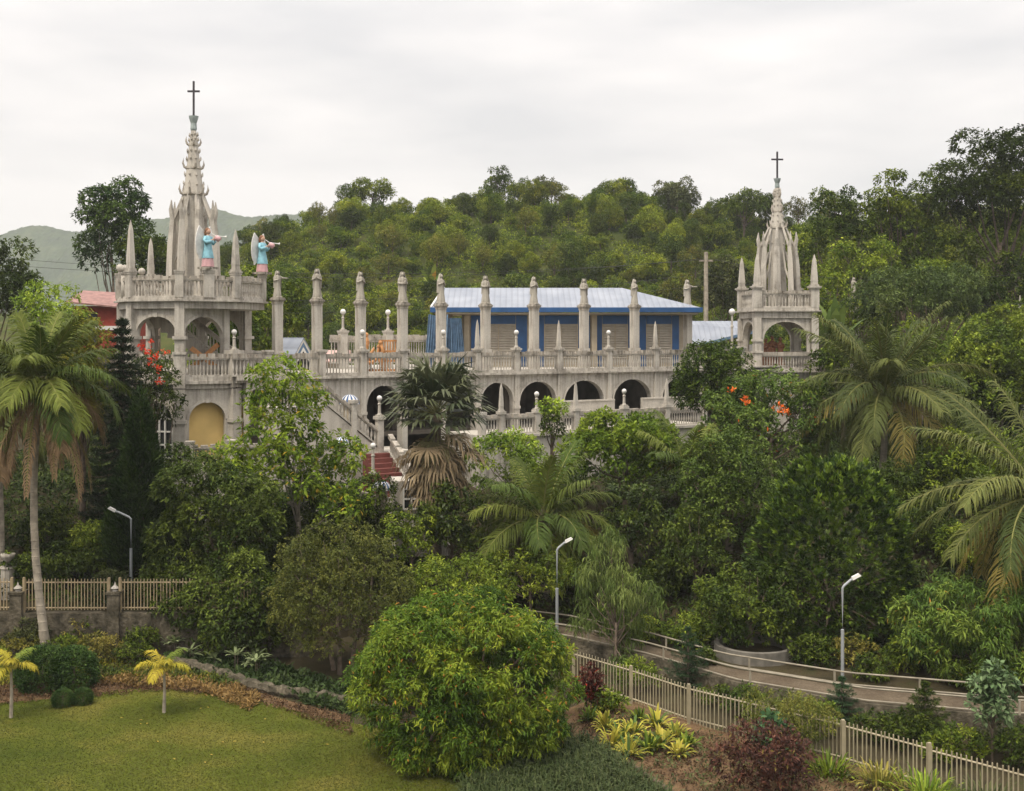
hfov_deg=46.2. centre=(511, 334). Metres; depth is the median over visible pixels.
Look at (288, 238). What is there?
hill tree
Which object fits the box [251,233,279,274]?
angel statue
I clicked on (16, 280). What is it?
dark tree
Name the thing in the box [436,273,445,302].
saint statue
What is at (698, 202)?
hill tree
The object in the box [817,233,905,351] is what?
hillside tree
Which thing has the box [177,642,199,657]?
ginger plant
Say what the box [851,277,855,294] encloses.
saint statue
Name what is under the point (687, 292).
saint statue
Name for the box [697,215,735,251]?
hill tree
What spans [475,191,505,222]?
hill tree
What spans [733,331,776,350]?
hill tree
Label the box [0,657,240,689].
ground cover
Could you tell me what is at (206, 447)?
garden wall
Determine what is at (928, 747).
picket fence
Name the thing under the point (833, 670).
path railing
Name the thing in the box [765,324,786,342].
hill tree
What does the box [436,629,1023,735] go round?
path retaining wall
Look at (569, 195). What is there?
hill tree
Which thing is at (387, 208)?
hill tree
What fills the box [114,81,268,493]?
corner tower
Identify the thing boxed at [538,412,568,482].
climber column
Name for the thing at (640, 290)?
hill tree
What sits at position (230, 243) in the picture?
hill tree
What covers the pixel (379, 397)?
globe lamp
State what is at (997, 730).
bed shrub
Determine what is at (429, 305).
hill tree
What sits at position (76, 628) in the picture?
bed shrub
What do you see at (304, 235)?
hill tree
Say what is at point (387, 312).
globe lamp
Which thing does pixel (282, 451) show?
bright tree
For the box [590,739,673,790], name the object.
concrete edging
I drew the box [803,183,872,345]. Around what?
hillside tree
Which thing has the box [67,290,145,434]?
red house
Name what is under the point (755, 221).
hill tree
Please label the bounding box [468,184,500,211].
hill tree
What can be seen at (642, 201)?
hill tree
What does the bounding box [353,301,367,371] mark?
pedestal column
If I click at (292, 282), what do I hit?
hill tree
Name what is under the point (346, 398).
striped canopy
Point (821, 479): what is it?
dome tree
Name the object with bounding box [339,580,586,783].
mango tree
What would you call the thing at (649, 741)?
croton plant
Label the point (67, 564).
slope shrub
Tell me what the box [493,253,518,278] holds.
hill tree
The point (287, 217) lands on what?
hill tree
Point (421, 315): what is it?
hill tree
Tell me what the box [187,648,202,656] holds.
ginger plant
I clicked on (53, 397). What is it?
coconut palm
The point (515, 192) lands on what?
hill tree
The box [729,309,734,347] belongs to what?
globe lamp
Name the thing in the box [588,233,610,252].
hill tree
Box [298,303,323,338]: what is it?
hill tree
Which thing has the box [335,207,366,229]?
hill tree
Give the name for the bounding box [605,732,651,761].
croton plant
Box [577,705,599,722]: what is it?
croton plant
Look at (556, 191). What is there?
hill tree
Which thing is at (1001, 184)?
hillside tree
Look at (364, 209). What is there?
hill tree
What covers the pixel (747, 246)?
hill tree
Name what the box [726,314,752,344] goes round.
hill tree
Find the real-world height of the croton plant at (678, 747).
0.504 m
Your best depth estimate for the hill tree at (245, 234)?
160.68 m
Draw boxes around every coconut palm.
[0,310,131,658]
[0,376,47,576]
[464,438,621,602]
[792,299,1001,475]
[893,379,1023,637]
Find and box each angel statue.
[195,225,226,268]
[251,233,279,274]
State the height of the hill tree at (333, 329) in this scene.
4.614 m
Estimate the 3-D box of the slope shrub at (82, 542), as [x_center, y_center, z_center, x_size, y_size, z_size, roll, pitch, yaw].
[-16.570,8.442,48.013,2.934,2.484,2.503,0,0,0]
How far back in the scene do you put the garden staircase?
55.18 m
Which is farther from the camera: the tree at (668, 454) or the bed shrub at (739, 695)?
the tree at (668, 454)
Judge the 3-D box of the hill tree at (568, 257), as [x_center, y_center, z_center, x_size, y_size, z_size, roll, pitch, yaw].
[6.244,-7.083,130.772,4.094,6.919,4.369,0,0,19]
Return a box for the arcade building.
[163,320,795,460]
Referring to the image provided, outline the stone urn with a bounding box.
[0,550,15,599]
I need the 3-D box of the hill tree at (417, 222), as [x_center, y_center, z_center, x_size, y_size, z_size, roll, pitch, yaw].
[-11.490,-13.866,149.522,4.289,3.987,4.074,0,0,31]
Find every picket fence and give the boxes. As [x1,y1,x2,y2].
[0,577,13,609]
[22,577,110,612]
[118,577,262,612]
[572,650,1023,790]
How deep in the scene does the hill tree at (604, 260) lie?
134.62 m
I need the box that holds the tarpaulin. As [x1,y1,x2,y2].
[426,314,465,366]
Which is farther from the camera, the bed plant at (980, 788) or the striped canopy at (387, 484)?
the striped canopy at (387, 484)
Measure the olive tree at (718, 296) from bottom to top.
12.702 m
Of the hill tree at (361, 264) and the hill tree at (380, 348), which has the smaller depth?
the hill tree at (380, 348)
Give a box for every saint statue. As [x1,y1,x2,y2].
[273,270,288,296]
[311,268,322,298]
[355,271,365,300]
[397,271,407,301]
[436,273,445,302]
[480,275,490,303]
[529,276,538,303]
[579,278,588,304]
[630,279,638,304]
[683,279,696,304]
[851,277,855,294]
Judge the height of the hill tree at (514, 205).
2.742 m
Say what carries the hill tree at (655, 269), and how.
on the ground at (852, 743)
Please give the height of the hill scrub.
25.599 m
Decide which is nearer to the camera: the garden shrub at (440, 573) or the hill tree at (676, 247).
the garden shrub at (440, 573)
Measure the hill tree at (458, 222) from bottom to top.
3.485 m
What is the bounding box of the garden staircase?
[259,386,410,511]
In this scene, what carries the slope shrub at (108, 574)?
on the ground at (852, 743)
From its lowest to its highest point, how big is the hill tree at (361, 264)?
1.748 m
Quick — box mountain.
[0,208,329,312]
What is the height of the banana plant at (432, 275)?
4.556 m
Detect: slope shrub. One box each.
[0,551,62,592]
[10,501,83,557]
[40,540,107,585]
[64,516,128,572]
[86,568,133,599]
[626,554,692,602]
[855,456,921,516]
[890,495,963,553]
[913,447,981,506]
[930,521,999,576]
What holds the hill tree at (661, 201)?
on the ground at (852, 743)
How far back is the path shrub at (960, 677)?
36.68 m
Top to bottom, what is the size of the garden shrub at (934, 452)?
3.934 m
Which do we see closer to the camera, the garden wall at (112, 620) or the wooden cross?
the garden wall at (112, 620)
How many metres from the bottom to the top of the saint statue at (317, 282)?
1.493 m
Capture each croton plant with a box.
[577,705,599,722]
[586,697,611,711]
[589,710,620,731]
[598,723,631,749]
[599,720,640,744]
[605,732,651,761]
[616,714,646,737]
[625,706,647,720]
[633,728,666,755]
[639,703,675,728]
[642,722,679,749]
[663,719,691,738]
[663,738,696,757]
[670,728,703,749]
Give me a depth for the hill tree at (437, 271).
132.74 m
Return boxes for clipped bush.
[9,642,75,695]
[46,644,101,690]
[50,686,75,707]
[73,686,94,705]
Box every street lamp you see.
[108,506,131,584]
[555,537,572,631]
[841,573,860,675]
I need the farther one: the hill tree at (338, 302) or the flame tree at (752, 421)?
the hill tree at (338, 302)
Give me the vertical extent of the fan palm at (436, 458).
10.422 m
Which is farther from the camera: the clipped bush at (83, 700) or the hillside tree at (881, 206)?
the hillside tree at (881, 206)
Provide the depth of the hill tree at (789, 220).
155.65 m
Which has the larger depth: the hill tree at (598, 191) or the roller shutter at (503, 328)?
the hill tree at (598, 191)
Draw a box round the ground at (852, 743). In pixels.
[0,205,1023,790]
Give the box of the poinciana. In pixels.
[125,338,188,454]
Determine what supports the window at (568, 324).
in the pavilion
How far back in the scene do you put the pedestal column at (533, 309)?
65.34 m
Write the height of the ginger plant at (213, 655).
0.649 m
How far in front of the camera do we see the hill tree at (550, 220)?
146.30 m
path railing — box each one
[502,607,1023,697]
[532,620,1023,714]
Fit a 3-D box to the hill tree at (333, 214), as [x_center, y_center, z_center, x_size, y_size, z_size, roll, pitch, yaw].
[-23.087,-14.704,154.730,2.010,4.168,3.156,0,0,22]
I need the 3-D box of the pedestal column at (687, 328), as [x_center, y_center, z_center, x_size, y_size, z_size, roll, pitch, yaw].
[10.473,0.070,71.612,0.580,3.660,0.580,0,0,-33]
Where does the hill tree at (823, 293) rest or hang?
on the ground at (852, 743)
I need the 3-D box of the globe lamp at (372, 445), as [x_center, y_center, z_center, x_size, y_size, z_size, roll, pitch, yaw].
[-6.104,5.415,52.696,0.300,1.370,0.300,0,0,-33]
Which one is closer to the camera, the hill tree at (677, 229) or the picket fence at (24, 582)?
the picket fence at (24, 582)
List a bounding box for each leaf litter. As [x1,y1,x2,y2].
[0,662,352,735]
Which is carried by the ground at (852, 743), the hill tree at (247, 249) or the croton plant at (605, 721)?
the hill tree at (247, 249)
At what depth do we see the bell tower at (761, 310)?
74.69 m
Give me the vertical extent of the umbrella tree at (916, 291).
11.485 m
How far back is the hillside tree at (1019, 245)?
103.88 m
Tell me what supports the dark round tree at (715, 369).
on the ground at (852, 743)
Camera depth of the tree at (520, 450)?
53.05 m
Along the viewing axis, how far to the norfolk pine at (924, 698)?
33.84 m
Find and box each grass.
[444,723,685,790]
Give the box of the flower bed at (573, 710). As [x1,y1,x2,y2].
[558,700,921,790]
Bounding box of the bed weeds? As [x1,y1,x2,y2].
[612,713,908,790]
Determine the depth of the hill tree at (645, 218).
147.55 m
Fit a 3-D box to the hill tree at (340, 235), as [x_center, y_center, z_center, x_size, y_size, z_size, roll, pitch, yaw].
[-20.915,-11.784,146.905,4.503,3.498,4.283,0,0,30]
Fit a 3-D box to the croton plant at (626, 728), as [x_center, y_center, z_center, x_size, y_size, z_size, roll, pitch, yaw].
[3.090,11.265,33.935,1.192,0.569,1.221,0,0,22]
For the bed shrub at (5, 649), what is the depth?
41.16 m
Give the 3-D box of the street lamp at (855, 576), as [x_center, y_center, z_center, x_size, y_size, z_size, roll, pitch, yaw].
[10.697,9.366,37.900,0.626,3.668,0.200,0,0,0]
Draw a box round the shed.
[326,350,350,367]
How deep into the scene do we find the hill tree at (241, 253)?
156.57 m
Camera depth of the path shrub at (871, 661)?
37.75 m
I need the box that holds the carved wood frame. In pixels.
[366,332,396,370]
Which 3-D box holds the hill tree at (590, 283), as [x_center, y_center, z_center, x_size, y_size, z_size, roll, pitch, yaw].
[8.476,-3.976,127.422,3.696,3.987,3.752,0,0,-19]
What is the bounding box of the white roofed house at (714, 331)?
[692,321,752,360]
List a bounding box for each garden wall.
[0,583,311,657]
[184,438,352,525]
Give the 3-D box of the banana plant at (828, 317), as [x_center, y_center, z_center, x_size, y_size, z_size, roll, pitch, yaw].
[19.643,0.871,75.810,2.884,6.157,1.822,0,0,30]
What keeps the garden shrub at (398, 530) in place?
on the ground at (852, 743)
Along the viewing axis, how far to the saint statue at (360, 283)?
59.59 m
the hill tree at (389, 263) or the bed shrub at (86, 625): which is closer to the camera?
the bed shrub at (86, 625)
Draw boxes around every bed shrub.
[0,629,39,659]
[0,642,12,659]
[2,616,53,651]
[42,633,77,655]
[61,618,87,643]
[67,615,99,649]
[77,631,123,664]
[111,639,155,664]
[120,623,161,658]
[568,661,607,706]
[583,684,631,713]
[614,654,664,691]
[692,683,743,707]
[707,716,818,790]
[720,679,769,715]
[734,684,843,753]
[752,707,796,761]
[787,696,844,735]
[847,706,912,743]
[875,703,937,750]
[917,720,992,764]
[970,719,1023,751]
[988,718,1023,768]
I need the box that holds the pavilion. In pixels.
[430,287,702,366]
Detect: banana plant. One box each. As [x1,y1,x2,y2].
[418,263,445,285]
[819,294,866,362]
[819,303,840,397]
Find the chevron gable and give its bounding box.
[283,338,309,369]
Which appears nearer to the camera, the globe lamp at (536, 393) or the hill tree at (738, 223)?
the globe lamp at (536, 393)
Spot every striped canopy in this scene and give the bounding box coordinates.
[336,437,348,473]
[340,394,359,419]
[373,482,390,521]
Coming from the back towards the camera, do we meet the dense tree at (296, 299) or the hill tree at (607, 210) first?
the hill tree at (607, 210)
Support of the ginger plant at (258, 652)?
on the ground at (852, 743)
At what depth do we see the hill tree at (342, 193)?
166.88 m
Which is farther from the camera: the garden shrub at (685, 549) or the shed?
the shed
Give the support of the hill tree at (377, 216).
on the ground at (852, 743)
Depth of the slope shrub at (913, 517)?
47.02 m
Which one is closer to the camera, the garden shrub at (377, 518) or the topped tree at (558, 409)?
the garden shrub at (377, 518)
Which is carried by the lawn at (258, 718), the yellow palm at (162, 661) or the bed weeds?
the yellow palm at (162, 661)
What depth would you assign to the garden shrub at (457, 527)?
46.59 m
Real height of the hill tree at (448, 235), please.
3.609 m
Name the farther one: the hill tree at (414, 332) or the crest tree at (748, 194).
the crest tree at (748, 194)
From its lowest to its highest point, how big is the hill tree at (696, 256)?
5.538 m
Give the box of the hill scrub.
[173,195,1023,401]
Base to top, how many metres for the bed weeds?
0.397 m
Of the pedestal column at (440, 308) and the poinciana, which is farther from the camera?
the pedestal column at (440, 308)
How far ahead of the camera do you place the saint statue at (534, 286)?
65.36 m
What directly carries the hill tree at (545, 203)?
on the ground at (852, 743)
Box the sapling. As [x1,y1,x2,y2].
[963,655,1022,761]
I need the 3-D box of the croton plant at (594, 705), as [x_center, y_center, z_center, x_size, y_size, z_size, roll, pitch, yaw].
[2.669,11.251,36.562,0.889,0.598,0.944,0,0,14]
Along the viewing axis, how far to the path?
37.33 m
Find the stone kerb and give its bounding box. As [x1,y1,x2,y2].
[149,655,402,715]
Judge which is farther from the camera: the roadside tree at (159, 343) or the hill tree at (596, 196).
the hill tree at (596, 196)
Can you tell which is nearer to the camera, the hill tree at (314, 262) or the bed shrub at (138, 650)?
the bed shrub at (138, 650)
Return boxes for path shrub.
[592,603,647,635]
[620,610,666,645]
[661,607,718,649]
[683,644,718,665]
[786,630,846,668]
[827,629,882,667]
[848,651,893,682]
[878,635,926,675]
[946,656,1004,691]
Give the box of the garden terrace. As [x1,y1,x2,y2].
[448,378,706,489]
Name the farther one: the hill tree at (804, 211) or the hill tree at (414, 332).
the hill tree at (804, 211)
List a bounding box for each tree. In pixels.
[0,235,44,343]
[8,278,90,465]
[58,305,117,528]
[69,174,155,291]
[96,382,186,568]
[110,226,167,289]
[133,440,298,660]
[137,238,166,361]
[187,310,271,352]
[200,351,378,579]
[220,240,239,257]
[220,245,231,268]
[236,224,264,247]
[240,243,248,257]
[240,261,308,338]
[241,243,251,261]
[242,261,256,273]
[251,217,271,234]
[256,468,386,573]
[260,221,284,258]
[261,514,417,674]
[263,313,304,337]
[268,275,304,301]
[273,215,300,234]
[274,230,303,254]
[274,262,309,283]
[278,214,294,228]
[297,283,321,303]
[298,206,318,223]
[298,231,310,241]
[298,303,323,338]
[301,252,324,272]
[302,248,317,257]
[305,337,311,348]
[306,266,331,285]
[307,201,327,227]
[308,341,332,349]
[309,223,329,243]
[319,251,348,272]
[323,205,339,232]
[323,302,333,324]
[323,321,332,346]
[323,322,354,349]
[324,224,358,247]
[326,274,344,295]
[333,183,365,204]
[333,298,347,308]
[334,198,360,214]
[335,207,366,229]
[338,292,383,327]
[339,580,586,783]
[342,196,369,219]
[348,177,396,213]
[349,265,377,284]
[355,243,372,254]
[356,260,369,270]
[367,207,396,234]
[368,342,393,359]
[369,199,395,216]
[369,252,407,277]
[374,218,401,245]
[374,223,408,255]
[379,289,398,308]
[385,305,414,326]
[390,214,403,225]
[391,197,412,212]
[396,270,410,281]
[400,256,421,270]
[403,208,434,233]
[408,240,423,255]
[408,304,434,328]
[408,328,425,360]
[411,324,426,342]
[413,197,452,221]
[418,231,453,267]
[420,277,453,301]
[423,242,445,261]
[423,289,458,317]
[426,267,439,276]
[434,224,464,243]
[443,194,459,209]
[447,232,470,259]
[448,212,471,229]
[453,192,473,214]
[463,425,557,512]
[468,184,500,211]
[473,243,494,272]
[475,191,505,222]
[478,223,500,244]
[483,165,514,193]
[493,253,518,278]
[495,188,506,199]
[496,240,526,260]
[498,271,529,312]
[502,215,518,226]
[504,198,523,214]
[506,176,530,201]
[515,205,539,233]
[517,251,541,274]
[518,178,550,206]
[520,244,534,254]
[522,209,541,224]
[534,396,569,491]
[535,174,562,198]
[539,198,558,211]
[539,242,572,275]
[541,180,569,201]
[541,204,564,234]
[541,276,569,287]
[548,239,588,287]
[553,405,686,525]
[554,192,568,204]
[559,228,590,254]
[561,196,584,212]
[561,201,577,223]
[564,193,582,203]
[564,251,586,269]
[564,524,668,684]
[578,279,601,287]
[582,188,613,213]
[584,263,604,287]
[585,186,609,209]
[585,249,616,277]
[586,212,608,238]
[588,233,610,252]
[592,176,637,207]
[596,198,624,229]
[596,480,665,574]
[600,275,627,288]
[605,177,635,203]
[606,250,626,270]
[611,191,639,221]
[619,268,644,283]
[622,224,641,239]
[622,409,755,531]
[626,188,659,212]
[627,284,651,294]
[631,205,666,235]
[633,251,667,281]
[640,203,661,221]
[640,231,658,252]
[640,289,666,312]
[647,280,679,300]
[651,175,701,213]
[653,195,667,213]
[654,232,685,274]
[657,221,687,248]
[657,269,703,303]
[662,217,689,235]
[663,181,683,209]
[663,208,681,224]
[667,424,787,553]
[668,337,758,467]
[669,273,691,293]
[675,243,716,279]
[678,195,700,210]
[678,201,694,221]
[678,299,716,320]
[680,218,702,249]
[686,208,713,227]
[688,558,807,648]
[692,275,722,306]
[694,254,753,344]
[696,202,712,215]
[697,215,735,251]
[698,364,837,481]
[703,253,728,273]
[706,198,729,220]
[709,305,727,319]
[710,204,723,222]
[711,314,736,344]
[716,186,771,239]
[725,255,754,273]
[725,282,748,304]
[726,198,749,229]
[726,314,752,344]
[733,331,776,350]
[736,237,756,258]
[741,451,921,654]
[744,226,761,244]
[746,216,763,230]
[756,192,773,215]
[757,194,789,232]
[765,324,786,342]
[781,328,801,339]
[783,195,813,225]
[784,216,794,230]
[785,222,832,328]
[791,209,803,220]
[800,270,852,413]
[802,338,877,447]
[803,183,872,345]
[805,282,831,304]
[806,212,829,229]
[812,189,838,217]
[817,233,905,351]
[829,241,890,290]
[838,295,886,363]
[846,260,990,425]
[853,195,933,341]
[856,168,945,398]
[871,316,960,446]
[884,568,1023,691]
[888,193,949,323]
[888,255,955,408]
[896,222,991,356]
[919,123,1023,350]
[926,311,1023,431]
[927,351,1023,440]
[967,250,1023,336]
[979,205,1023,298]
[979,296,1023,346]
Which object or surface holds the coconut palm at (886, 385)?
on the ground at (852, 743)
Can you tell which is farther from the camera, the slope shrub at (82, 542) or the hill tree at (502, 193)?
the hill tree at (502, 193)
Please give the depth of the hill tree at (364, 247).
142.82 m
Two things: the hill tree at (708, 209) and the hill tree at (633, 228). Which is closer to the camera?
the hill tree at (633, 228)
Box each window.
[154,403,171,466]
[403,488,418,509]
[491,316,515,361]
[544,316,577,361]
[602,316,627,361]
[646,316,671,361]
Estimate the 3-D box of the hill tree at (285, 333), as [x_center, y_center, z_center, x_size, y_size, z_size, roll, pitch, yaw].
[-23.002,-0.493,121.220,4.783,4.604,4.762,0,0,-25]
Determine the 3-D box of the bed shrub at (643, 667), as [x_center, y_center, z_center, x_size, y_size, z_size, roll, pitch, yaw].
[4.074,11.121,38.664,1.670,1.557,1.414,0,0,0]
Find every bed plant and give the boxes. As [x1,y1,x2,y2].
[803,745,863,781]
[844,757,915,790]
[879,762,965,790]
[943,770,1016,790]
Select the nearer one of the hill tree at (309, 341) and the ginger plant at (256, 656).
the ginger plant at (256, 656)
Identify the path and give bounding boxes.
[545,626,1023,711]
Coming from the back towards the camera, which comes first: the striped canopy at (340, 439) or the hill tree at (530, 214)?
the hill tree at (530, 214)
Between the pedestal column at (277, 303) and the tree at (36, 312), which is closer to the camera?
the pedestal column at (277, 303)
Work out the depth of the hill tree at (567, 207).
151.05 m
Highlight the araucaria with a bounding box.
[78,317,144,522]
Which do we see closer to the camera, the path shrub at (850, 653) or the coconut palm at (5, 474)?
the path shrub at (850, 653)
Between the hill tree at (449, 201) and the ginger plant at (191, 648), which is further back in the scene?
the hill tree at (449, 201)
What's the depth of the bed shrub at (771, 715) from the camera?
31.86 m
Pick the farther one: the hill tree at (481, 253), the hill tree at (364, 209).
the hill tree at (364, 209)
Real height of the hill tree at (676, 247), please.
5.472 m
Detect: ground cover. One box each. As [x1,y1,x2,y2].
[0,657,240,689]
[100,666,264,710]
[162,649,415,716]
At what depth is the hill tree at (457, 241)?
140.01 m
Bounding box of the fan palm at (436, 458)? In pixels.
[376,350,497,590]
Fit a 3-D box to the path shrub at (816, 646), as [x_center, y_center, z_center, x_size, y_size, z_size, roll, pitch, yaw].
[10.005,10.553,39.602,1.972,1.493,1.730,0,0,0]
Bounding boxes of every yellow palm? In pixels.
[0,647,39,717]
[134,648,190,712]
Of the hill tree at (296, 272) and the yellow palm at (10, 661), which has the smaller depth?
the yellow palm at (10, 661)
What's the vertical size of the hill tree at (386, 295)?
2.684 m
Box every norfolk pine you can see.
[663,626,712,686]
[823,675,863,721]
[895,679,954,743]
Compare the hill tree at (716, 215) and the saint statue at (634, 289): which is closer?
the saint statue at (634, 289)
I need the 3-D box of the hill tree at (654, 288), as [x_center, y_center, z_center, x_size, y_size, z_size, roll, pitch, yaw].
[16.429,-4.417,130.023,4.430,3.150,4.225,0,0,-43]
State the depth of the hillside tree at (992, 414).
64.81 m
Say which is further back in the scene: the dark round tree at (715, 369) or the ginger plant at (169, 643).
the dark round tree at (715, 369)
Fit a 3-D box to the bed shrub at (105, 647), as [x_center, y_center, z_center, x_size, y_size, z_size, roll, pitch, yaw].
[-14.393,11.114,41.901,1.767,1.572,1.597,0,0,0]
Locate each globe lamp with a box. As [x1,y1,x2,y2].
[229,329,238,349]
[339,309,346,330]
[358,329,365,348]
[368,443,377,473]
[375,395,383,415]
[384,310,391,330]
[439,330,446,348]
[512,330,519,347]
[533,391,539,409]
[605,330,611,347]
[620,389,627,405]
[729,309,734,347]
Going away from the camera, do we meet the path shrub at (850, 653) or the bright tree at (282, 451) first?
the path shrub at (850, 653)
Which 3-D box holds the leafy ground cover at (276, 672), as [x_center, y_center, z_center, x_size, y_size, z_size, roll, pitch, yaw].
[-7.467,11.374,39.517,11.337,0.675,2.634,0,0,41]
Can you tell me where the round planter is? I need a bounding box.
[714,634,796,666]
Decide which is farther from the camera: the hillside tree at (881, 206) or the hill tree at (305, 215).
the hill tree at (305, 215)
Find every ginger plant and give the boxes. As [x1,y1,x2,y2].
[159,637,180,644]
[163,635,185,648]
[166,635,180,650]
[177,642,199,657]
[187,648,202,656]
[203,651,221,662]
[225,646,241,655]
[229,647,245,670]
[240,657,254,666]
[245,653,264,670]
[245,653,265,670]
[247,648,268,657]
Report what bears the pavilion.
on the arcade building
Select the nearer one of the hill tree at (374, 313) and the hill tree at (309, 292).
the hill tree at (374, 313)
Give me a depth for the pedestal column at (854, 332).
87.79 m
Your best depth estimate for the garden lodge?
50.84 m
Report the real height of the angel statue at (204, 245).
1.978 m
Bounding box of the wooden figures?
[762,336,784,364]
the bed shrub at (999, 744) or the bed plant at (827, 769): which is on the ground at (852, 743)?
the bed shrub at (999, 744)
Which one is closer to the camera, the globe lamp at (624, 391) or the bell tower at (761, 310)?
the globe lamp at (624, 391)
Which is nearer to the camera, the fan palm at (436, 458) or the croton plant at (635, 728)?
the croton plant at (635, 728)
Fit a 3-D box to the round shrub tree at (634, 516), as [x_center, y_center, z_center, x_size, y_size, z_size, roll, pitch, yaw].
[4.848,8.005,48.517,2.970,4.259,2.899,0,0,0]
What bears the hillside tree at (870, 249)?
on the ground at (852, 743)
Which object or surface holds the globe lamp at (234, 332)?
on the corner tower at (189, 293)
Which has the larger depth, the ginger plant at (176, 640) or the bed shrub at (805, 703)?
the ginger plant at (176, 640)
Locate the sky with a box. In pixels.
[0,0,1023,234]
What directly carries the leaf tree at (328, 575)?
on the ground at (852, 743)
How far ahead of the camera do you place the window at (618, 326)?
71.61 m
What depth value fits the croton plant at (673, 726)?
34.30 m
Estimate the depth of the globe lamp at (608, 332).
66.70 m
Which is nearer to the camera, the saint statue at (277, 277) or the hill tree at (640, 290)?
the saint statue at (277, 277)
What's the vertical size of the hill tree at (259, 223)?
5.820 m
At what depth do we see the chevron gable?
65.09 m
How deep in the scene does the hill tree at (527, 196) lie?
157.26 m
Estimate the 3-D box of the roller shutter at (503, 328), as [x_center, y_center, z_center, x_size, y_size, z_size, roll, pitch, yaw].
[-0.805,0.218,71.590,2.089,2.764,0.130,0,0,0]
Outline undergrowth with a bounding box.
[1,408,1023,649]
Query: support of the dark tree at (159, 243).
on the ground at (852, 743)
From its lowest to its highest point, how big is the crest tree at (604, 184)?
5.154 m
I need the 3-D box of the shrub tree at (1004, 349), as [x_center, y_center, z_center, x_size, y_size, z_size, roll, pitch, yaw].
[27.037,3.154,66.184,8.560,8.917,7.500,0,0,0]
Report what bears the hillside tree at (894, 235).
on the ground at (852, 743)
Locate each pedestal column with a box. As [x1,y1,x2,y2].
[269,297,285,373]
[309,299,324,372]
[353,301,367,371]
[395,302,409,371]
[433,303,448,364]
[478,304,492,369]
[527,304,540,368]
[577,304,590,367]
[627,305,641,366]
[682,312,692,364]
[847,297,858,367]
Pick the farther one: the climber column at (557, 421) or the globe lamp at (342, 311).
the globe lamp at (342, 311)
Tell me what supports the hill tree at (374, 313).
on the ground at (852, 743)
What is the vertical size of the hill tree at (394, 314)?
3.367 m
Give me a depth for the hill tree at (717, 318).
115.58 m
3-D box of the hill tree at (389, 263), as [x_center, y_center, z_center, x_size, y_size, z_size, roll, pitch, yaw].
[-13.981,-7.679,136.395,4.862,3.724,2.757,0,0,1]
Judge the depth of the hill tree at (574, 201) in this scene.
156.13 m
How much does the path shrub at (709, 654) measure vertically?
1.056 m
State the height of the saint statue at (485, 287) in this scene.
1.524 m
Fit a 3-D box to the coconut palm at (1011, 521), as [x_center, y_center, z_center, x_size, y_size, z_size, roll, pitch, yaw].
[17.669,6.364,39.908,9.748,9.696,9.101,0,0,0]
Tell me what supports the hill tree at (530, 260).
on the ground at (852, 743)
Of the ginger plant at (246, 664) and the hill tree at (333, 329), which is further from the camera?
the hill tree at (333, 329)
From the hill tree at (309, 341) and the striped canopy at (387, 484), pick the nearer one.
the striped canopy at (387, 484)
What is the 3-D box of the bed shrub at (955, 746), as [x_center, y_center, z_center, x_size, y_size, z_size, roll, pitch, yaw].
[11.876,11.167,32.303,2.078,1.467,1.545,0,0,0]
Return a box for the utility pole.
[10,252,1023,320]
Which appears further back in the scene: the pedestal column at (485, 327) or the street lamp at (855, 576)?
the pedestal column at (485, 327)
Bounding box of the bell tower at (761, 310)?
[735,152,821,442]
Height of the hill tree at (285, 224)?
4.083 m
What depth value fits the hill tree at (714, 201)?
166.55 m
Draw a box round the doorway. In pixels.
[84,312,97,341]
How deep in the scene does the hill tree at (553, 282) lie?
126.38 m
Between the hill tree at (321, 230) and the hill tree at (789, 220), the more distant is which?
the hill tree at (789, 220)
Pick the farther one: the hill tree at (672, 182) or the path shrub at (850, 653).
the hill tree at (672, 182)
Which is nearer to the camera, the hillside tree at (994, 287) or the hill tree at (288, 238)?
the hillside tree at (994, 287)
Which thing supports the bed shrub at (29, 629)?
on the ground at (852, 743)
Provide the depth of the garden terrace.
60.36 m
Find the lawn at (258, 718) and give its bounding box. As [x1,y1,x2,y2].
[0,688,624,790]
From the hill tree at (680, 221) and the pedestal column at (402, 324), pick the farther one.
the hill tree at (680, 221)
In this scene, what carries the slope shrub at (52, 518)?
on the ground at (852, 743)
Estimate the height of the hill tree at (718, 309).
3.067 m
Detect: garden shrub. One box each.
[335,470,403,599]
[379,499,442,576]
[401,549,518,657]
[413,478,491,587]
[474,539,585,613]
[655,504,736,600]
[879,585,947,636]
[896,423,1023,512]
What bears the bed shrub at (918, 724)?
on the ground at (852, 743)
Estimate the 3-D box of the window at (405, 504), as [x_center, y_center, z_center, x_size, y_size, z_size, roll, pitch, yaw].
[-4.266,6.950,50.907,0.740,0.930,0.070,0,0,-12]
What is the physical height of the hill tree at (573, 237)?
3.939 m
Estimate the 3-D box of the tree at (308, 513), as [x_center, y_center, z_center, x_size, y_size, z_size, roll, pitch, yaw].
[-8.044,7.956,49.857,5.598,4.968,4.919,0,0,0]
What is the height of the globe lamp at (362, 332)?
0.970 m
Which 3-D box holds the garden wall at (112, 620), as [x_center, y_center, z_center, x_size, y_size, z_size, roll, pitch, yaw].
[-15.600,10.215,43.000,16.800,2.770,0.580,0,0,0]
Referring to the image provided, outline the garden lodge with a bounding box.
[390,476,449,557]
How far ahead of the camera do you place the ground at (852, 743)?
46.58 m

